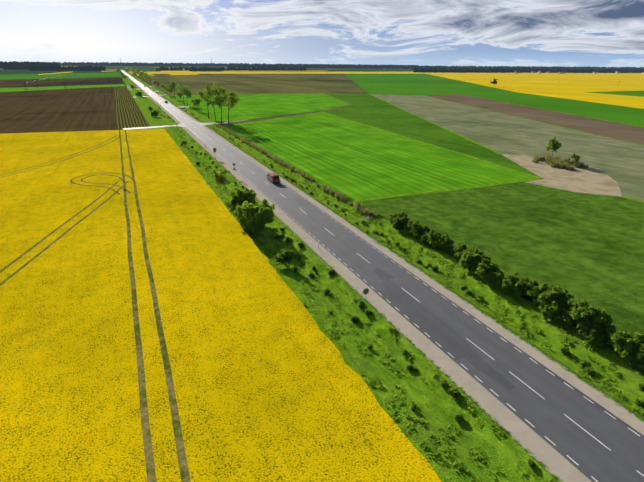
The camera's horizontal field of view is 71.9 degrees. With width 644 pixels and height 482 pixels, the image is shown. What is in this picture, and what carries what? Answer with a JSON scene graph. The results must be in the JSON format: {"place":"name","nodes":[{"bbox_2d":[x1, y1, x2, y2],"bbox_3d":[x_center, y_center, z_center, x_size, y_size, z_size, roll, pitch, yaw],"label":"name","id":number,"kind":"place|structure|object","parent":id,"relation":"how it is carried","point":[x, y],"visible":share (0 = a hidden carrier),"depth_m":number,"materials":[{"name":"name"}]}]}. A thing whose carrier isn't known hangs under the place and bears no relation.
{"place":"outdoors","nodes":[
{"label":"outdoors","id":0,"kind":"place"},
{"bbox_2d":[0,61,60,69],"bbox_3d":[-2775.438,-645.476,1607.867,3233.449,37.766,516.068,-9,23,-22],"label":"wood","id":1,"kind":"object","parent":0,"point":[15,65],"visible":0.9,"depth_m":1995.09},
{"bbox_2d":[0,78,99,86],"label":"field","id":2,"kind":"structure","parent":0,"point":[10,83],"depth_m":704.69,"materials":[{"name":"soil"}]},
{"bbox_2d":[0,87,116,133],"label":"field soil","id":3,"kind":"structure","parent":0,"point":[75,109],"depth_m":269.85,"materials":[{"name":"soil"}]},
{"bbox_2d":[0,70,118,73],"bbox_3d":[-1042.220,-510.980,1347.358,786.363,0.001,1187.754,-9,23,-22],"label":"dark field","id":4,"kind":"structure","parent":0,"point":[22,72],"depth_m":1467.63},
{"bbox_2d":[28,65,105,70],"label":"copse","id":5,"kind":"object","parent":4,"relation":"on","point":[65,68],"visible":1,"depth_m":1802.34,"materials":[{"name":"plant"}]},
{"bbox_2d":[0,72,121,79],"bbox_3d":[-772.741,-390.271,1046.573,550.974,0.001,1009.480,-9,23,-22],"label":"green field","id":6,"kind":"structure","parent":0,"point":[62,76],"depth_m":1037.68,"materials":[{"name":"plant"}]},
{"bbox_2d":[0,77,122,87],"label":"field soil","id":7,"kind":"structure","parent":0,"point":[109,81],"depth_m":650.16,"materials":[{"name":"soil"}]},
{"bbox_2d":[0,84,124,91],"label":"green field","id":8,"kind":"structure","parent":0,"point":[36,88],"depth_m":527.32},
{"bbox_2d":[114,86,150,129],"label":"field soil rows","id":9,"kind":"object","parent":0,"point":[129,114],"visible":0.83,"depth_m":268.07,"materials":[{"name":"plant"}]},
{"bbox_2d":[123,123,184,129],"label":"side road","id":10,"kind":"structure","parent":0,"point":[181,125],"depth_m":200.69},
{"bbox_2d":[135,87,187,108],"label":"field accesses","id":11,"kind":"object","parent":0,"point":[162,95],"visible":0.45,"depth_m":408.52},
{"bbox_2d":[161,71,198,74],"bbox_3d":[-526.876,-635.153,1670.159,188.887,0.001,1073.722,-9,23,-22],"label":"yellow field","id":12,"kind":"structure","parent":0,"point":[180,72],"depth_m":1547.56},
{"bbox_2d":[197,120,244,125],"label":"side road","id":13,"kind":"structure","parent":0,"point":[201,124],"depth_m":215.78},
{"bbox_2d":[132,74,368,94],"bbox_3d":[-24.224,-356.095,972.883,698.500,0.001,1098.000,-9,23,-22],"label":"field stubble","id":14,"kind":"object","parent":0,"point":[290,83],"visible":0.75,"depth_m":698.65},
{"bbox_2d":[17,66,486,70],"bbox_3d":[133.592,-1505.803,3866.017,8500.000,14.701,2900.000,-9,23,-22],"label":"field","id":15,"kind":"structure","parent":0,"point":[226,67],"depth_m":2889.18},
{"bbox_2d":[2,61,418,65],"bbox_3d":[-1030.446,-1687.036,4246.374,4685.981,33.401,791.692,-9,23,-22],"label":"forest","id":16,"kind":"object","parent":15,"relation":"on","point":[129,64],"visible":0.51,"depth_m":3800.24,"materials":[{"name":"plant"}]},
{"bbox_2d":[169,94,349,121],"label":"field crop","id":17,"kind":"object","parent":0,"point":[250,106],"visible":0.8,"depth_m":311.63,"materials":[{"name":"plant"}]},
{"bbox_2d":[229,105,348,123],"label":"field track","id":18,"kind":"structure","parent":0,"point":[284,116],"depth_m":246.70,"materials":[{"name":"soil"}]},
{"bbox_2d":[4,70,612,348],"bbox_3d":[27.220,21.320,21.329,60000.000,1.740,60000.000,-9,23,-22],"label":"ground","id":19,"kind":"structure","parent":0,"point":[281,115],"depth_m":1830.40,"materials":[{"name":"plant"}]},
{"bbox_2d":[193,98,201,105],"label":"bush","id":20,"kind":"object","parent":19,"relation":"on","point":[196,101],"visible":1,"depth_m":267.07,"materials":[{"name":"green plant"}]},
{"bbox_2d":[202,82,218,119],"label":"tree","id":21,"kind":"object","parent":19,"relation":"on","point":[211,90],"visible":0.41,"depth_m":222.15,"materials":[{"name":"green plant"}]},
{"bbox_2d":[209,81,233,123],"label":"tree","id":22,"kind":"object","parent":19,"relation":"on","point":[219,101],"visible":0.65,"depth_m":209.67,"materials":[{"name":"green plant"}]},
{"bbox_2d":[218,87,239,128],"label":"tree","id":23,"kind":"object","parent":19,"relation":"on","point":[232,99],"visible":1,"depth_m":190.80,"materials":[{"name":"green plant"}]},
{"bbox_2d":[156,66,305,70],"bbox_3d":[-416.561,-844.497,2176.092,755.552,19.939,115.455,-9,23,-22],"label":"belt","id":24,"kind":"object","parent":19,"relation":"on","point":[161,68],"visible":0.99,"depth_m":2151.37,"materials":[{"name":"plant"}]},
{"bbox_2d":[20,72,619,93],"bbox_3d":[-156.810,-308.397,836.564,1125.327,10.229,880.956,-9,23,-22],"label":"power lines","id":25,"kind":"object","parent":19,"relation":"on","point":[125,84],"visible":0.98,"depth_m":477.69,"materials":[{"name":"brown wood"}]},
{"bbox_2d":[413,68,643,72],"bbox_3d":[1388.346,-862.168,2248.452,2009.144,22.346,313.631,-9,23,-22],"label":"belt","id":26,"kind":"object","parent":19,"relation":"on","point":[473,70],"visible":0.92,"depth_m":2116.82,"materials":[{"name":"plant"}]},
{"bbox_2d":[610,330,643,362],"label":"hedge","id":27,"kind":"object","parent":19,"relation":"on","point":[624,344],"visible":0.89,"depth_m":42.76,"materials":[{"name":"green plant"}]},
{"label":"rapeseed field","id":28,"kind":"structure","parent":19,"relation":"on"},
{"bbox_2d":[0,129,440,481],"bbox_3d":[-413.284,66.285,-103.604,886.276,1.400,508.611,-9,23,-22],"label":"rapeseed stand","id":29,"kind":"object","parent":28,"relation":"on","point":[270,385],"visible":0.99,"depth_m":43.35,"materials":[{"name":"plant"}]},
{"bbox_2d":[0,130,190,481],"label":"tire tracks","id":30,"kind":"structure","parent":29,"relation":"on","point":[150,464],"depth_m":45.65},
{"bbox_2d":[0,0,643,67],"label":"sky","id":31,"kind":"structure","parent":0,"point":[571,33],"materials":[{"name":"blue"}]},
{"bbox_2d":[9,77,643,202],"bbox_3d":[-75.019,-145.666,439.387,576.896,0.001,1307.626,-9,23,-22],"label":"field margins","id":32,"kind":"object","parent":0,"point":[497,152],"visible":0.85,"depth_m":152.09,"materials":[{"name":"green plant"}]},
{"bbox_2d":[120,70,557,481],"bbox_3d":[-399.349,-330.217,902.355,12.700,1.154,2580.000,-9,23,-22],"label":"verge","id":33,"kind":"structure","parent":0,"point":[439,405],"depth_m":42.50,"materials":[{"name":"green plant"}]},
{"bbox_2d":[150,110,158,116],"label":"bush","id":34,"kind":"object","parent":33,"relation":"on","point":[154,112],"visible":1,"depth_m":239.83,"materials":[{"name":"green plant"}]},
{"bbox_2d":[212,171,229,187],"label":"bush","id":35,"kind":"object","parent":33,"relation":"on","point":[219,178],"visible":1,"depth_m":95.62,"materials":[{"name":"green plant"}]},
{"bbox_2d":[230,188,256,210],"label":"bush","id":36,"kind":"object","parent":33,"relation":"on","point":[240,197],"visible":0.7,"depth_m":82.61,"materials":[{"name":"green plant"}]},
{"bbox_2d":[234,202,257,220],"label":"bush","id":37,"kind":"object","parent":33,"relation":"on","point":[238,204],"visible":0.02,"depth_m":80.02,"materials":[{"name":"green plant"}]},
{"bbox_2d":[233,198,275,235],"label":"bush","id":38,"kind":"object","parent":33,"relation":"on","point":[253,218],"visible":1,"depth_m":74.28,"materials":[{"name":"green plant"}]},
{"bbox_2d":[274,249,294,264],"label":"shrub","id":39,"kind":"object","parent":33,"relation":"on","point":[283,256],"visible":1,"depth_m":63.10,"materials":[{"name":"green plant"}]},
{"bbox_2d":[323,288,329,294],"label":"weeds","id":40,"kind":"object","parent":33,"relation":"on","point":[326,291],"visible":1,"depth_m":57.26,"materials":[{"name":"green plant"}]},
{"bbox_2d":[350,316,359,322],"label":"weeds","id":41,"kind":"object","parent":33,"relation":"on","point":[354,319],"visible":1,"depth_m":51.15,"materials":[{"name":"green plant"}]},
{"bbox_2d":[357,300,364,306],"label":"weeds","id":42,"kind":"object","parent":33,"relation":"on","point":[361,303],"visible":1,"depth_m":53.18,"materials":[{"name":"green plant"}]},
{"bbox_2d":[363,288,368,307],"bbox_3d":[5.096,6.995,51.990,0.800,3.230,0.082,-9,23,-22],"label":"round sign","id":43,"kind":"object","parent":33,"relation":"on","point":[365,291],"visible":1,"depth_m":51.61,"materials":[{"name":"silver metal"}]},
{"bbox_2d":[393,394,406,404],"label":"grass","id":44,"kind":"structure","parent":33,"relation":"on","point":[402,398],"depth_m":38.58,"materials":[{"name":"green plant"}]},
{"bbox_2d":[397,406,407,417],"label":"grass","id":45,"kind":"structure","parent":33,"relation":"on","point":[399,407],"depth_m":36.95,"materials":[{"name":"green plant"}]},
{"bbox_2d":[401,349,408,354],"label":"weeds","id":46,"kind":"object","parent":33,"relation":"on","point":[404,351],"visible":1,"depth_m":44.67,"materials":[{"name":"green plant"}]},
{"bbox_2d":[411,403,416,410],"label":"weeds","id":47,"kind":"object","parent":33,"relation":"on","point":[414,407],"visible":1,"depth_m":37.44,"materials":[{"name":"green plant"}]},
{"bbox_2d":[417,418,428,427],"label":"grass","id":48,"kind":"structure","parent":33,"relation":"on","point":[422,421],"depth_m":35.99,"materials":[{"name":"green plant"}]},
{"bbox_2d":[448,387,460,397],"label":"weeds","id":49,"kind":"object","parent":33,"relation":"on","point":[454,392],"visible":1,"depth_m":38.66,"materials":[{"name":"green plant"}]},
{"bbox_2d":[454,412,463,421],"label":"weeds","id":50,"kind":"object","parent":33,"relation":"on","point":[459,417],"visible":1,"depth_m":36.76,"materials":[{"name":"green plant"}]},
{"bbox_2d":[457,462,472,475],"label":"grass","id":51,"kind":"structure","parent":33,"relation":"on","point":[466,468],"depth_m":31.94,"materials":[{"name":"green plant"}]},
{"bbox_2d":[470,453,486,468],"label":"grass","id":52,"kind":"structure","parent":33,"relation":"on","point":[479,456],"depth_m":33.35,"materials":[{"name":"green plant"}]},
{"bbox_2d":[469,446,487,460],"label":"grass","id":53,"kind":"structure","parent":33,"relation":"on","point":[480,453],"depth_m":33.91,"materials":[{"name":"green plant"}]},
{"bbox_2d":[490,423,505,434],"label":"grass","id":54,"kind":"structure","parent":33,"relation":"on","point":[491,424],"depth_m":35.17,"materials":[{"name":"green plant"}]},
{"bbox_2d":[527,459,535,466],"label":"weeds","id":55,"kind":"object","parent":33,"relation":"on","point":[531,463],"visible":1,"depth_m":31.90,"materials":[{"name":"green plant"}]},
{"bbox_2d":[222,112,536,200],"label":"field","id":56,"kind":"structure","parent":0,"point":[399,179],"depth_m":136.45,"materials":[{"name":"plant"}]},
{"bbox_2d":[246,117,516,192],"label":"crop wheelings","id":57,"kind":"object","parent":56,"relation":"on","point":[371,155],"visible":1,"depth_m":137.13,"materials":[{"name":"plant"}]},
{"bbox_2d":[121,70,643,481],"bbox_3d":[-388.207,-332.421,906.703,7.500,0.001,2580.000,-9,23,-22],"label":"road asphalt","id":58,"kind":"structure","parent":0,"point":[447,325],"depth_m":44.69,"materials":[{"name":"asphalt"}]},
{"bbox_2d":[267,173,279,182],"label":"truck","id":59,"kind":"object","parent":58,"relation":"on","point":[273,177],"visible":1,"depth_m":106.92,"materials":[{"name":"paint"}]},
{"bbox_2d":[160,103,643,481],"bbox_3d":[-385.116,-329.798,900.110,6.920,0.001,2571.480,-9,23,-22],"label":"road markings","id":60,"kind":"object","parent":58,"relation":"on","point":[471,342],"visible":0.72,"depth_m":43.21,"materials":[{"name":"paint"}]},
{"bbox_2d":[124,71,643,481],"bbox_3d":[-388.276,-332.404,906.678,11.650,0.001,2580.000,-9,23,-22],"label":"road shoulders","id":61,"kind":"object","parent":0,"point":[551,460],"visible":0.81,"depth_m":45.71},
{"bbox_2d":[124,70,643,416],"bbox_3d":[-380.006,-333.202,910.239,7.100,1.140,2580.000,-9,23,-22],"label":"verge","id":62,"kind":"structure","parent":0,"point":[629,379],"depth_m":54.95,"materials":[{"name":"green plant"}]},
{"bbox_2d":[168,80,178,97],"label":"tree","id":63,"kind":"object","parent":62,"relation":"on","point":[172,85],"visible":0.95,"depth_m":358.91,"materials":[{"name":"green plant"}]},
{"bbox_2d":[175,83,189,104],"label":"tree","id":64,"kind":"object","parent":62,"relation":"on","point":[180,89],"visible":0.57,"depth_m":309.57,"materials":[{"name":"green plant"}]},
{"bbox_2d":[181,85,191,105],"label":"tree","id":65,"kind":"object","parent":62,"relation":"on","point":[187,93],"visible":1,"depth_m":300.12,"materials":[{"name":"green plant"}]},
{"bbox_2d":[197,87,213,117],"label":"tree","id":66,"kind":"object","parent":62,"relation":"on","point":[201,93],"visible":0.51,"depth_m":230.33,"materials":[{"name":"green plant"}]},
{"bbox_2d":[353,201,361,206],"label":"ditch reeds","id":67,"kind":"object","parent":62,"relation":"on","point":[357,203],"visible":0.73,"depth_m":90.24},
{"bbox_2d":[359,206,367,213],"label":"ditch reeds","id":68,"kind":"object","parent":62,"relation":"on","point":[362,211],"visible":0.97,"depth_m":86.55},
{"bbox_2d":[369,209,378,216],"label":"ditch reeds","id":69,"kind":"object","parent":62,"relation":"on","point":[374,214],"visible":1,"depth_m":84.89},
{"bbox_2d":[389,211,409,229],"bbox_3d":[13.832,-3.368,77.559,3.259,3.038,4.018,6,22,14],"label":"hedge","id":70,"kind":"object","parent":62,"relation":"on","point":[400,220],"visible":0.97,"depth_m":76.70,"materials":[{"name":"green plant"}]},
{"bbox_2d":[459,285,468,289],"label":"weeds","id":71,"kind":"object","parent":62,"relation":"on","point":[463,287],"visible":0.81,"depth_m":58.45,"materials":[{"name":"green plant"}]},
{"bbox_2d":[459,248,483,270],"bbox_3d":[21.160,2.641,62.075,4.453,3.367,3.612,-19,29,-40],"label":"bush","id":72,"kind":"object","parent":62,"relation":"on","point":[469,259],"visible":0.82,"depth_m":61.31,"materials":[{"name":"green plant"}]},
{"bbox_2d":[474,259,499,279],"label":"hedge","id":73,"kind":"object","parent":62,"relation":"on","point":[483,270],"visible":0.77,"depth_m":58.56,"materials":[{"name":"green plant"}]},
{"bbox_2d":[484,270,503,286],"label":"hedge","id":74,"kind":"object","parent":62,"relation":"on","point":[492,278],"visible":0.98,"depth_m":57.45,"materials":[{"name":"green plant"}]},
{"bbox_2d":[498,271,523,293],"bbox_3d":[23.958,5.282,56.177,3.118,2.813,2.862,2,22,3],"label":"hedge","id":75,"kind":"object","parent":62,"relation":"on","point":[506,282],"visible":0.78,"depth_m":55.55,"materials":[{"name":"green plant"}]},
{"bbox_2d":[541,299,564,322],"bbox_3d":[26.384,7.753,50.170,2.933,2.646,2.692,0,22,0],"label":"hedge","id":76,"kind":"object","parent":62,"relation":"on","point":[552,309],"visible":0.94,"depth_m":49.78,"materials":[{"name":"green plant"}]},
{"bbox_2d":[560,346,569,353],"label":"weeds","id":77,"kind":"object","parent":62,"relation":"on","point":[565,350],"visible":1,"depth_m":45.67,"materials":[{"name":"green plant"}]},
{"bbox_2d":[558,299,581,328],"bbox_3d":[27.567,8.076,48.906,3.082,3.029,3.358,13,25,29],"label":"hedge","id":78,"kind":"object","parent":62,"relation":"on","point":[568,318],"visible":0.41,"depth_m":48.56,"materials":[{"name":"green plant"}]},
{"bbox_2d":[578,359,591,369],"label":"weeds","id":79,"kind":"object","parent":62,"relation":"on","point":[583,363],"visible":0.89,"depth_m":43.52,"materials":[{"name":"green plant"}]},
{"bbox_2d":[576,322,605,345],"bbox_3d":[28.043,9.710,45.980,2.188,2.068,2.933,-6,23,-16],"label":"hedge","id":80,"kind":"object","parent":62,"relation":"on","point":[594,337],"visible":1,"depth_m":45.48,"materials":[{"name":"green plant"}]},
{"bbox_2d":[585,366,596,375],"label":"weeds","id":81,"kind":"object","parent":62,"relation":"on","point":[591,371],"visible":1,"depth_m":42.35,"materials":[{"name":"green plant"}]},
{"bbox_2d":[612,392,626,400],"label":"grass","id":82,"kind":"structure","parent":62,"relation":"on","point":[618,395],"depth_m":38.71,"materials":[{"name":"green plant"}]},
{"bbox_2d":[628,347,643,372],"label":"hedge","id":83,"kind":"object","parent":62,"relation":"on","point":[639,359],"visible":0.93,"depth_m":41.64,"materials":[{"name":"green plant"}]},
{"bbox_2d":[635,398,643,406],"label":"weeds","id":84,"kind":"object","parent":62,"relation":"on","point":[639,402],"visible":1,"depth_m":38.83,"materials":[{"name":"green plant"}]},
{"bbox_2d":[129,72,641,73],"bbox_3d":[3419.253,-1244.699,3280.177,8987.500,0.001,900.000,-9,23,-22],"label":"yellow field","id":85,"kind":"structure","parent":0,"point":[365,73],"depth_m":1710.97,"materials":[{"name":"plant"}]},
{"bbox_2d":[0,68,643,73],"bbox_3d":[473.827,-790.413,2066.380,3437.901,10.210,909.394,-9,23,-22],"label":"trees","id":86,"kind":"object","parent":85,"relation":"on","point":[562,72],"depth_m":1984.45,"materials":[{"name":"grey"}]},
{"bbox_2d":[395,384,403,393],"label":"grass","id":87,"kind":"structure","parent":0,"point":[400,390],"depth_m":40.18,"materials":[{"name":"green plant"}]},
{"bbox_2d":[424,445,437,457],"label":"grass","id":88,"kind":"structure","parent":0,"point":[435,448],"depth_m":33.19,"materials":[{"name":"green plant"}]},
{"bbox_2d":[324,94,538,176],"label":"meadow strip","id":89,"kind":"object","parent":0,"point":[369,110],"visible":1,"depth_m":213.43,"materials":[{"name":"plant"}]},
{"bbox_2d":[345,74,517,94],"bbox_3d":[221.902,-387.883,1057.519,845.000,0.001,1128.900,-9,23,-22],"label":"field","id":90,"kind":"structure","parent":0,"point":[400,84],"depth_m":649.29,"materials":[{"name":"plant"}]},
{"bbox_2d":[227,64,643,69],"bbox_3d":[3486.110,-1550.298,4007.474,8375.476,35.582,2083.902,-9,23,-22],"label":"wood","id":91,"kind":"object","parent":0,"point":[398,66],"visible":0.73,"depth_m":3460.21,"materials":[{"name":"plant"}]},
{"bbox_2d":[438,426,451,436],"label":"grass","id":92,"kind":"structure","parent":0,"point":[444,428],"depth_m":35.68,"materials":[{"name":"green plant"}]},
{"bbox_2d":[447,422,458,433],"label":"grass","id":93,"kind":"structure","parent":0,"point":[451,423],"depth_m":36.43,"materials":[{"name":"green plant"}]},
{"bbox_2d":[450,460,465,471],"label":"grass","id":94,"kind":"structure","parent":0,"point":[460,465],"depth_m":32.15,"materials":[{"name":"green plant"}]},
{"bbox_2d":[358,180,643,347],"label":"meadow","id":95,"kind":"structure","parent":0,"point":[588,248],"depth_m":76.06,"materials":[{"name":"plant"}]},
{"bbox_2d":[404,220,420,235],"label":"hedge","id":96,"kind":"object","parent":95,"relation":"on","point":[408,228],"visible":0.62,"depth_m":74.43,"materials":[{"name":"green plant"}]},
{"bbox_2d":[411,223,429,238],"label":"hedge","id":97,"kind":"object","parent":95,"relation":"on","point":[418,231],"visible":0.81,"depth_m":72.53,"materials":[{"name":"green plant"}]},
{"bbox_2d":[421,231,429,242],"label":"hedge","id":98,"kind":"object","parent":95,"relation":"on","point":[423,237],"visible":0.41,"depth_m":71.09,"materials":[{"name":"green plant"}]},
{"bbox_2d":[425,228,448,248],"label":"hedge","id":99,"kind":"object","parent":95,"relation":"on","point":[430,237],"visible":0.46,"depth_m":69.43,"materials":[{"name":"green plant"}]},
{"bbox_2d":[433,234,453,249],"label":"hedge","id":100,"kind":"object","parent":95,"relation":"on","point":[443,242],"visible":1,"depth_m":68.28,"materials":[{"name":"green plant"}]},
{"bbox_2d":[453,244,475,257],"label":"hedge","id":101,"kind":"object","parent":95,"relation":"on","point":[461,249],"visible":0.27,"depth_m":64.19,"materials":[{"name":"green plant"}]},
{"bbox_2d":[471,255,492,269],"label":"hedge","id":102,"kind":"object","parent":95,"relation":"on","point":[486,258],"visible":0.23,"depth_m":60.68,"materials":[{"name":"green plant"}]},
{"bbox_2d":[512,278,539,296],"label":"hedge","id":103,"kind":"object","parent":95,"relation":"on","point":[518,290],"visible":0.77,"depth_m":54.56,"materials":[{"name":"green plant"}]},
{"bbox_2d":[520,279,549,305],"bbox_3d":[26.015,6.177,53.619,3.258,3.037,4.016,-14,26,-32],"label":"hedge","id":104,"kind":"object","parent":95,"relation":"on","point":[529,291],"visible":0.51,"depth_m":53.36,"materials":[{"name":"green plant"}]},
{"bbox_2d":[534,283,574,309],"bbox_3d":[26.911,6.651,51.942,4.128,3.436,4.369,5,22,11],"label":"hedge","id":105,"kind":"object","parent":95,"relation":"on","point":[557,293],"visible":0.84,"depth_m":50.78,"materials":[{"name":"green plant"}]},
{"bbox_2d":[567,299,616,333],"bbox_3d":[28.459,8.554,47.206,4.078,3.395,4.317,-9,24,-23],"label":"hedge","id":106,"kind":"object","parent":95,"relation":"on","point":[583,310],"visible":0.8,"depth_m":46.70,"materials":[{"name":"green plant"}]},
{"bbox_2d":[584,317,610,330],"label":"hedge","id":107,"kind":"object","parent":95,"relation":"on","point":[601,325],"visible":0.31,"depth_m":45.97,"materials":[{"name":"green plant"}]},
{"bbox_2d":[602,327,618,347],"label":"hedge","id":108,"kind":"object","parent":95,"relation":"on","point":[608,335],"visible":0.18,"depth_m":45.11,"materials":[{"name":"green plant"}]},
{"bbox_2d":[371,94,643,200],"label":"grey field","id":109,"kind":"structure","parent":0,"point":[620,163],"depth_m":177.88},
{"bbox_2d":[424,94,643,144],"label":"brown field","id":110,"kind":"structure","parent":0,"point":[625,132],"depth_m":246.00,"materials":[{"name":"soil"}]},
{"bbox_2d":[429,74,643,92],"bbox_3d":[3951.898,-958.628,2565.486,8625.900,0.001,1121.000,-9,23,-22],"label":"yellow field","id":111,"kind":"structure","parent":0,"point":[528,83],"depth_m":849.17,"materials":[{"name":"plant"}]},
{"bbox_2d":[464,93,643,126],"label":"green field","id":112,"kind":"structure","parent":0,"point":[626,115],"depth_m":319.71,"materials":[{"name":"plant"}]},
{"bbox_2d":[502,154,621,196],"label":"bare soil patch","id":113,"kind":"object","parent":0,"point":[591,180],"depth_m":113.78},
{"bbox_2d":[546,137,561,157],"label":"meadow tree","id":114,"kind":"object","parent":113,"relation":"on","point":[554,144],"visible":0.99,"depth_m":132.05,"materials":[{"name":"green plant"}]},
{"bbox_2d":[570,153,580,165],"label":"meadow tree","id":115,"kind":"object","parent":113,"relation":"on","point":[575,156],"visible":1,"depth_m":125.14,"materials":[{"name":"green plant"}]},
{"bbox_2d":[526,92,643,108],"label":"rapeseed field","id":116,"kind":"structure","parent":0,"point":[627,101],"depth_m":416.09,"materials":[{"name":"plant"}]},
{"bbox_2d":[587,91,643,96],"bbox_3d":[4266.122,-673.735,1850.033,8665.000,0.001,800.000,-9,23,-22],"label":"green field","id":117,"kind":"structure","parent":0,"point":[635,93],"depth_m":489.21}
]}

